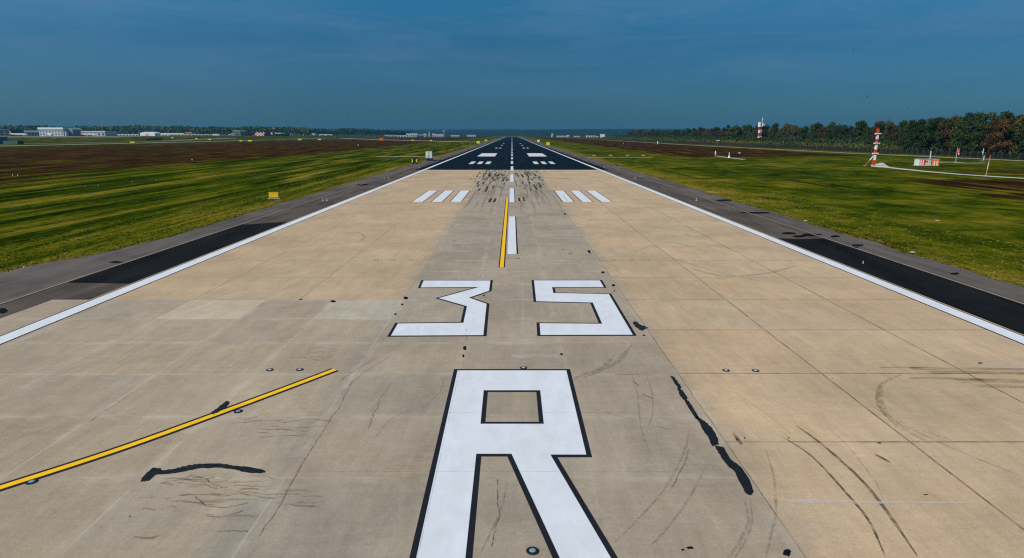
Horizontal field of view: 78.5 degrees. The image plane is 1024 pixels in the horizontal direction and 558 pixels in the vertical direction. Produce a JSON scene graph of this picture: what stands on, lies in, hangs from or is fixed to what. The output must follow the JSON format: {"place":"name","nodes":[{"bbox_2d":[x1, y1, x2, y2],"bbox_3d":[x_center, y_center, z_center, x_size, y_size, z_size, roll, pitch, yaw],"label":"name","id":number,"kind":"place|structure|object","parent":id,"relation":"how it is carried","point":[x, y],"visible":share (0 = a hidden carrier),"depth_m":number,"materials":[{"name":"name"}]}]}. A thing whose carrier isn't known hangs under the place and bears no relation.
{"place":"outdoors","nodes":[
{"label":"outdoors","id":0,"kind":"place"},
{"bbox_2d":[0,129,20,135],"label":"terminal building","id":1,"kind":"structure","parent":0,"point":[4,132],"depth_m":1627.93,"materials":[{"name":"clear glass"}]},
{"bbox_2d":[25,131,39,135],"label":"terminal building","id":2,"kind":"structure","parent":0,"point":[32,133],"depth_m":1607.17,"materials":[{"name":"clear glass"}]},
{"bbox_2d":[117,134,139,135],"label":"terminal building","id":3,"kind":"structure","parent":0,"point":[128,134],"depth_m":1949.47,"materials":[{"name":"white glass"}]},
{"bbox_2d":[0,136,270,137],"bbox_3d":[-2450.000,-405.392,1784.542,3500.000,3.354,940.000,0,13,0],"label":"apron pavement","id":4,"kind":"structure","parent":0,"point":[74,136],"depth_m":1395.96,"materials":[{"name":"concrete"}]},
{"bbox_2d":[37,127,82,135],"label":"hangar","id":5,"kind":"structure","parent":4,"relation":"on","point":[59,131],"depth_m":1597.57,"materials":[{"name":"white metal"}]},
{"bbox_2d":[80,131,116,135],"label":"hangar","id":6,"kind":"structure","parent":4,"relation":"on","point":[106,133],"depth_m":1637.11,"materials":[{"name":"white metal"}]},
{"bbox_2d":[170,134,212,135],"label":"terminal building","id":7,"kind":"structure","parent":4,"relation":"on","point":[191,134],"depth_m":1949.47,"materials":[{"name":"white glass"}]},
{"bbox_2d":[228,131,244,135],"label":"hangar","id":8,"kind":"structure","parent":4,"relation":"on","point":[238,133],"depth_m":2046.91,"materials":[{"name":"metal"}]},
{"bbox_2d":[140,132,160,135],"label":"storage shed","id":9,"kind":"structure","parent":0,"point":[149,134],"depth_m":1851.49,"materials":[{"name":"white metal"}]},
{"bbox_2d":[160,133,191,135],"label":"terminal building","id":10,"kind":"structure","parent":0,"point":[174,133],"depth_m":1996.19,"materials":[{"name":"white glass"}]},
{"bbox_2d":[0,137,503,317],"bbox_3d":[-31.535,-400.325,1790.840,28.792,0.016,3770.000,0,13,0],"label":"shoulder pavement","id":11,"kind":"structure","parent":0,"point":[155,256],"depth_m":61.85,"materials":[{"name":"grey asphalt"}]},
{"bbox_2d":[412,157,417,163],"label":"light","id":12,"kind":"object","parent":11,"relation":"on","point":[414,159],"visible":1,"depth_m":258.87,"materials":[{"name":"yellow metal"}]},
{"bbox_2d":[425,151,432,160],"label":"box truck","id":13,"kind":"object","parent":11,"relation":"on","point":[428,155],"visible":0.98,"depth_m":289.53,"materials":[{"name":"white metal"}]},
{"bbox_2d":[377,156,424,156],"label":"footpath","id":14,"kind":"structure","parent":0,"point":[400,156],"depth_m":346.88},
{"bbox_2d":[434,134,444,136],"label":"terminal building","id":15,"kind":"structure","parent":0,"point":[438,135],"depth_m":3216.73,"materials":[{"name":"white glass"}]},
{"bbox_2d":[0,135,1023,304],"bbox_3d":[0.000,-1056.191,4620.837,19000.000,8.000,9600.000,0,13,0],"label":"ground","id":16,"kind":"structure","parent":0,"point":[53,190],"depth_m":158.93,"materials":[{"name":"green plant"}]},
{"bbox_2d":[0,137,23,143],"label":"service building","id":17,"kind":"structure","parent":16,"relation":"on","point":[3,140],"depth_m":793.76,"materials":[{"name":"metal"}]},
{"bbox_2d":[30,138,237,143],"bbox_3d":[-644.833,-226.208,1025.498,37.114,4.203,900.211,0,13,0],"label":"taxiway","id":18,"kind":"structure","parent":16,"relation":"on","point":[150,141],"depth_m":1201.99,"materials":[{"name":"grey asphalt"}]},
{"bbox_2d":[0,125,310,135],"bbox_3d":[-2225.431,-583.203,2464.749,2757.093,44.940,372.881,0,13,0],"label":"forest","id":19,"kind":"object","parent":16,"relation":"on","point":[201,130],"visible":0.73,"depth_m":2402.23,"materials":[{"name":"green plant"}]},
{"bbox_2d":[18,138,316,145],"bbox_3d":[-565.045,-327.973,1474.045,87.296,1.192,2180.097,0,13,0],"label":"taxiway","id":20,"kind":"structure","parent":16,"relation":"on","point":[124,143],"depth_m":850.39,"materials":[{"name":"grey asphalt"}]},
{"bbox_2d":[253,132,263,135],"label":"checkered hut","id":21,"kind":"object","parent":16,"relation":"on","point":[259,134],"visible":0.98,"depth_m":1997.66,"materials":[{"name":"red paint"}]},
{"bbox_2d":[267,192,280,198],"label":"taxi sign","id":22,"kind":"object","parent":16,"relation":"on","point":[273,194],"visible":1,"depth_m":118.61,"materials":[{"name":"metal"}]},
{"bbox_2d":[268,128,285,135],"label":"control hut","id":23,"kind":"object","parent":16,"relation":"on","point":[273,133],"visible":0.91,"depth_m":2006.71,"materials":[{"name":"metal"}]},
{"bbox_2d":[180,128,411,135],"bbox_3d":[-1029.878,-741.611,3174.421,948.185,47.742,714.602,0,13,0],"label":"forest","id":24,"kind":"object","parent":16,"relation":"on","point":[343,131],"visible":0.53,"depth_m":3175.62,"materials":[{"name":"green plant"}]},
{"bbox_2d":[342,138,458,141],"bbox_3d":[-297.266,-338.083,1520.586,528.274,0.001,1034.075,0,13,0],"label":"taxiway","id":25,"kind":"structure","parent":16,"relation":"on","point":[406,140],"depth_m":1279.27,"materials":[{"name":"grey asphalt"}]},
{"bbox_2d":[0,137,1023,557],"bbox_3d":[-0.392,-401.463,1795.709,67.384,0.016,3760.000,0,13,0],"label":"runway","id":26,"kind":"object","parent":16,"relation":"on","point":[412,409],"visible":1,"depth_m":29.13,"materials":[{"name":"concrete"}]},
{"bbox_2d":[25,479,37,484],"bbox_3d":[-16.752,7.053,21.870,0.387,0.029,0.387,0,13,0],"label":"inset light","id":27,"kind":"object","parent":26,"relation":"on","point":[30,481],"visible":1,"depth_m":21.83,"materials":[{"name":"blue glass"}]},
{"bbox_2d":[526,546,538,554],"bbox_3d":[0.598,7.889,18.238,0.387,0.029,0.387,0,13,0],"label":"inset light","id":28,"kind":"object","parent":26,"relation":"on","point":[532,550],"visible":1,"depth_m":18.21,"materials":[{"name":"blue glass"}]},
{"bbox_2d":[697,127,702,136],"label":"broadleaf tree","id":29,"kind":"object","parent":16,"relation":"on","point":[698,130],"visible":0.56,"depth_m":966.79,"materials":[{"name":"green plant"}]},
{"bbox_2d":[713,127,719,135],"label":"broadleaf tree","id":30,"kind":"object","parent":16,"relation":"on","point":[717,130],"visible":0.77,"depth_m":895.62,"materials":[{"name":"green plant"}]},
{"bbox_2d":[725,127,734,136],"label":"broadleaf tree","id":31,"kind":"object","parent":16,"relation":"on","point":[730,130],"visible":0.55,"depth_m":836.72,"materials":[{"name":"green plant"}]},
{"bbox_2d":[731,125,739,136],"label":"broadleaf tree","id":32,"kind":"object","parent":16,"relation":"on","point":[736,131],"visible":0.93,"depth_m":810.09,"materials":[{"name":"green plant"}]},
{"bbox_2d":[741,129,748,138],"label":"broadleaf tree","id":33,"kind":"object","parent":16,"relation":"on","point":[744,134],"visible":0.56,"depth_m":787.72,"materials":[{"name":"green plant"}]},
{"bbox_2d":[745,124,752,138],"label":"broadleaf tree","id":34,"kind":"object","parent":16,"relation":"on","point":[750,130],"visible":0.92,"depth_m":772.11,"materials":[{"name":"green plant"}]},
{"bbox_2d":[758,117,764,137],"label":"lattice tower","id":35,"kind":"structure","parent":16,"relation":"on","point":[760,125],"depth_m":723.27,"materials":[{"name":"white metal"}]},
{"bbox_2d":[762,126,769,137],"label":"broadleaf tree","id":36,"kind":"object","parent":16,"relation":"on","point":[764,130],"visible":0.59,"depth_m":726.49,"materials":[{"name":"green plant"}]},
{"bbox_2d":[769,123,778,138],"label":"broadleaf tree","id":37,"kind":"object","parent":16,"relation":"on","point":[775,125],"visible":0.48,"depth_m":695.51,"materials":[{"name":"green plant"}]},
{"bbox_2d":[779,123,793,139],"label":"broadleaf tree","id":38,"kind":"object","parent":16,"relation":"on","point":[785,128],"visible":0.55,"depth_m":662.38,"materials":[{"name":"green plant"}]},
{"bbox_2d":[784,125,795,138],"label":"broadleaf tree","id":39,"kind":"object","parent":16,"relation":"on","point":[793,131],"visible":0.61,"depth_m":652.98,"materials":[{"name":"green plant"}]},
{"bbox_2d":[798,127,806,137],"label":"broadleaf tree","id":40,"kind":"object","parent":16,"relation":"on","point":[804,129],"visible":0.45,"depth_m":631.61,"materials":[{"name":"green plant"}]},
{"bbox_2d":[802,125,808,137],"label":"broadleaf tree","id":41,"kind":"object","parent":16,"relation":"on","point":[807,128],"visible":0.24,"depth_m":650.35,"materials":[{"name":"green plant"}]},
{"bbox_2d":[598,138,1023,159],"bbox_3d":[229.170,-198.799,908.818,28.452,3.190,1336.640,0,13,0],"label":"perimeter fence","id":42,"kind":"object","parent":16,"relation":"on","point":[1000,155],"visible":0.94,"depth_m":422.75,"materials":[{"name":"black metal"}]},
{"bbox_2d":[806,124,816,138],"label":"broadleaf tree","id":43,"kind":"object","parent":16,"relation":"on","point":[812,128],"visible":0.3,"depth_m":613.97,"materials":[{"name":"green plant"}]},
{"bbox_2d":[601,135,1023,153],"bbox_3d":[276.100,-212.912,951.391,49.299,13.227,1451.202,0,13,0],"label":"undergrowth","id":44,"kind":"object","parent":16,"relation":"on","point":[861,141],"visible":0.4,"depth_m":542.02,"materials":[{"name":"green plant"}]},
{"bbox_2d":[810,122,824,137],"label":"broadleaf tree","id":45,"kind":"object","parent":16,"relation":"on","point":[817,125],"visible":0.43,"depth_m":595.28,"materials":[{"name":"green plant"}]},
{"bbox_2d":[815,126,827,138],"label":"broadleaf tree","id":46,"kind":"object","parent":16,"relation":"on","point":[820,131],"visible":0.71,"depth_m":590.03,"materials":[{"name":"brown plant"}]},
{"bbox_2d":[826,121,836,138],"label":"broadleaf tree","id":47,"kind":"object","parent":16,"relation":"on","point":[830,126],"visible":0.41,"depth_m":590.47,"materials":[{"name":"green plant"}]},
{"bbox_2d":[827,126,836,139],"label":"broadleaf tree","id":48,"kind":"object","parent":16,"relation":"on","point":[832,134],"visible":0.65,"depth_m":580.49,"materials":[{"name":"green plant"}]},
{"bbox_2d":[832,124,842,140],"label":"broadleaf tree","id":49,"kind":"object","parent":16,"relation":"on","point":[837,129],"visible":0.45,"depth_m":567.08,"materials":[{"name":"green plant"}]},
{"bbox_2d":[838,125,849,137],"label":"broadleaf tree","id":50,"kind":"object","parent":16,"relation":"on","point":[842,129],"visible":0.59,"depth_m":547.77,"materials":[{"name":"green plant"}]},
{"bbox_2d":[844,126,855,140],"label":"broadleaf tree","id":51,"kind":"object","parent":16,"relation":"on","point":[850,128],"visible":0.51,"depth_m":537.72,"materials":[{"name":"green plant"}]},
{"bbox_2d":[852,122,862,140],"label":"broadleaf tree","id":52,"kind":"object","parent":16,"relation":"on","point":[854,130],"visible":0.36,"depth_m":530.20,"materials":[{"name":"green plant"}]},
{"bbox_2d":[853,120,868,143],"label":"broadleaf tree","id":53,"kind":"object","parent":16,"relation":"on","point":[859,125],"visible":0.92,"depth_m":523.55,"materials":[{"name":"green plant"}]},
{"bbox_2d":[860,127,873,143],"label":"broadleaf tree","id":54,"kind":"object","parent":16,"relation":"on","point":[867,130],"visible":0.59,"depth_m":510.54,"materials":[{"name":"green plant"}]},
{"bbox_2d":[863,129,881,165],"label":"antenna mast","id":55,"kind":"object","parent":16,"relation":"on","point":[877,133],"visible":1,"depth_m":242.69,"materials":[{"name":"metal"}]},
{"bbox_2d":[871,120,884,139],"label":"broadleaf tree","id":56,"kind":"object","parent":16,"relation":"on","point":[876,124],"visible":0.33,"depth_m":505.01,"materials":[{"name":"green plant"}]},
{"bbox_2d":[875,122,886,137],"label":"broadleaf tree","id":57,"kind":"object","parent":16,"relation":"on","point":[881,126],"visible":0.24,"depth_m":496.94,"materials":[{"name":"green plant"}]},
{"bbox_2d":[879,119,894,140],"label":"broadleaf tree","id":58,"kind":"object","parent":16,"relation":"on","point":[888,131],"visible":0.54,"depth_m":485.95,"materials":[{"name":"green plant"}]},
{"bbox_2d":[886,125,899,141],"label":"broadleaf tree","id":59,"kind":"object","parent":16,"relation":"on","point":[895,130],"visible":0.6,"depth_m":473.88,"materials":[{"name":"green plant"}]},
{"bbox_2d":[894,122,906,146],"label":"broadleaf tree","id":60,"kind":"object","parent":16,"relation":"on","point":[900,142],"visible":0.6,"depth_m":425.34,"materials":[{"name":"green plant"}]},
{"bbox_2d":[900,123,910,144],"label":"broadleaf tree","id":61,"kind":"object","parent":16,"relation":"on","point":[906,127],"visible":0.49,"depth_m":416.87,"materials":[{"name":"green plant"}]},
{"bbox_2d":[902,119,922,149],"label":"broadleaf tree","id":62,"kind":"object","parent":16,"relation":"on","point":[912,125],"visible":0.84,"depth_m":399.73,"materials":[{"name":"green plant"}]},
{"bbox_2d":[909,119,926,147],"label":"broadleaf tree","id":63,"kind":"object","parent":16,"relation":"on","point":[919,129],"visible":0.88,"depth_m":394.43,"materials":[{"name":"green plant"}]},
{"bbox_2d":[914,159,939,165],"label":"equipment shelter","id":64,"kind":"object","parent":16,"relation":"on","point":[926,162],"visible":1,"depth_m":244.91,"materials":[{"name":"red paint"}]},
{"bbox_2d":[919,118,936,149],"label":"broadleaf tree","id":65,"kind":"object","parent":16,"relation":"on","point":[923,136],"visible":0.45,"depth_m":386.84,"materials":[{"name":"green plant"}]},
{"bbox_2d":[921,117,940,149],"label":"broadleaf tree","id":66,"kind":"object","parent":16,"relation":"on","point":[934,122],"visible":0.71,"depth_m":380.92,"materials":[{"name":"green plant"}]},
{"bbox_2d":[933,120,948,150],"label":"broadleaf tree","id":67,"kind":"object","parent":16,"relation":"on","point":[939,143],"visible":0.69,"depth_m":374.13,"materials":[{"name":"green plant"}]},
{"bbox_2d":[937,114,961,150],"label":"broadleaf tree","id":68,"kind":"object","parent":16,"relation":"on","point":[946,144],"visible":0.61,"depth_m":366.88,"materials":[{"name":"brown plant"}]},
{"bbox_2d":[948,118,968,151],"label":"broadleaf tree","id":69,"kind":"object","parent":16,"relation":"on","point":[961,124],"visible":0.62,"depth_m":358.33,"materials":[{"name":"green plant"}]},
{"bbox_2d":[959,116,975,151],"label":"broadleaf tree","id":70,"kind":"object","parent":16,"relation":"on","point":[963,137],"visible":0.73,"depth_m":349.99,"materials":[{"name":"green plant"}]},
{"bbox_2d":[963,112,973,131],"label":"broadleaf tree","id":71,"kind":"object","parent":16,"relation":"on","point":[969,114],"visible":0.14,"depth_m":365.03,"materials":[{"name":"green plant"}]},
{"bbox_2d":[961,114,983,133],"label":"broadleaf tree","id":72,"kind":"object","parent":16,"relation":"on","point":[975,118],"visible":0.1,"depth_m":359.89,"materials":[{"name":"green plant"}]},
{"bbox_2d":[962,117,986,151],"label":"broadleaf tree","id":73,"kind":"object","parent":16,"relation":"on","point":[973,144],"visible":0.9,"depth_m":343.26,"materials":[{"name":"green plant"}]},
{"bbox_2d":[973,112,987,121],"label":"broadleaf tree","id":74,"kind":"object","parent":16,"relation":"on","point":[977,114],"visible":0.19,"depth_m":368.42,"materials":[{"name":"green plant"}]},
{"bbox_2d":[976,120,998,152],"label":"broadleaf tree","id":75,"kind":"object","parent":16,"relation":"on","point":[981,136],"visible":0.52,"depth_m":337.53,"materials":[{"name":"green plant"}]},
{"bbox_2d":[984,112,999,142],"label":"broadleaf tree","id":76,"kind":"object","parent":16,"relation":"on","point":[990,115],"visible":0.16,"depth_m":358.83,"materials":[{"name":"green plant"}]},
{"bbox_2d":[980,117,1010,152],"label":"broadleaf tree","id":77,"kind":"object","parent":16,"relation":"on","point":[993,121],"visible":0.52,"depth_m":331.77,"materials":[{"name":"brown plant"}]},
{"bbox_2d":[985,117,1014,152],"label":"broadleaf tree","id":78,"kind":"object","parent":16,"relation":"on","point":[1003,143],"visible":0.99,"depth_m":324.53,"materials":[{"name":"brown plant"}]},
{"bbox_2d":[996,111,1016,140],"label":"broadleaf tree","id":79,"kind":"object","parent":16,"relation":"on","point":[1005,114],"visible":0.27,"depth_m":335.16,"materials":[{"name":"green plant"}]},
{"bbox_2d":[1001,123,1016,153],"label":"broadleaf tree","id":80,"kind":"object","parent":16,"relation":"on","point":[1012,130],"visible":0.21,"depth_m":331.58,"materials":[{"name":"green plant"}]},
{"bbox_2d":[1009,114,1023,153],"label":"broadleaf tree","id":81,"kind":"object","parent":16,"relation":"on","point":[1017,122],"visible":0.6,"depth_m":317.02,"materials":[{"name":"green plant"}]},
{"bbox_2d":[1011,114,1022,149],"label":"broadleaf tree","id":82,"kind":"object","parent":16,"relation":"on","point":[1017,117],"visible":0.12,"depth_m":340.38,"materials":[{"name":"green plant"}]},
{"bbox_2d":[1011,115,1023,153],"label":"broadleaf tree","id":83,"kind":"object","parent":16,"relation":"on","point":[1021,145],"visible":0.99,"depth_m":311.73,"materials":[{"name":"green plant"}]},
{"bbox_2d":[0,0,1023,129],"label":"sky","id":84,"kind":"structure","parent":0,"point":[326,64],"materials":[{"name":"blue"}]},
{"bbox_2d":[22,129,1014,135],"bbox_3d":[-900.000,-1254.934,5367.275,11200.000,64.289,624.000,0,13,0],"label":"hills","id":85,"kind":"structure","parent":0,"point":[590,132],"depth_m":5123.25,"materials":[{"name":"green plant"}]},
{"bbox_2d":[398,129,765,130],"bbox_3d":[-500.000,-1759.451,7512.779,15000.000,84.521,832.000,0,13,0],"label":"hills","id":86,"kind":"structure","parent":0,"point":[492,129],"depth_m":7302.05,"materials":[{"name":"green plant"}]},
{"bbox_2d":[520,137,1023,334],"bbox_3d":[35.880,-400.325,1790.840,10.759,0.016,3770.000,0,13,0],"label":"shoulder pavement","id":87,"kind":"structure","parent":0,"point":[850,251],"depth_m":61.32,"materials":[{"name":"black asphalt"}]},
{"bbox_2d":[612,140,1020,160],"bbox_3d":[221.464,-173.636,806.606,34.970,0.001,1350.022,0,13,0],"label":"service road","id":88,"kind":"structure","parent":0,"point":[857,153],"depth_m":401.74,"materials":[{"name":"grey asphalt"}]},
{"bbox_2d":[871,163,888,166],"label":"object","id":89,"kind":"structure","parent":0,"point":[881,165],"depth_m":245.70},
{"bbox_2d":[871,164,1023,178],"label":"gravel path","id":90,"kind":"structure","parent":0,"point":[947,173],"depth_m":195.33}
]}

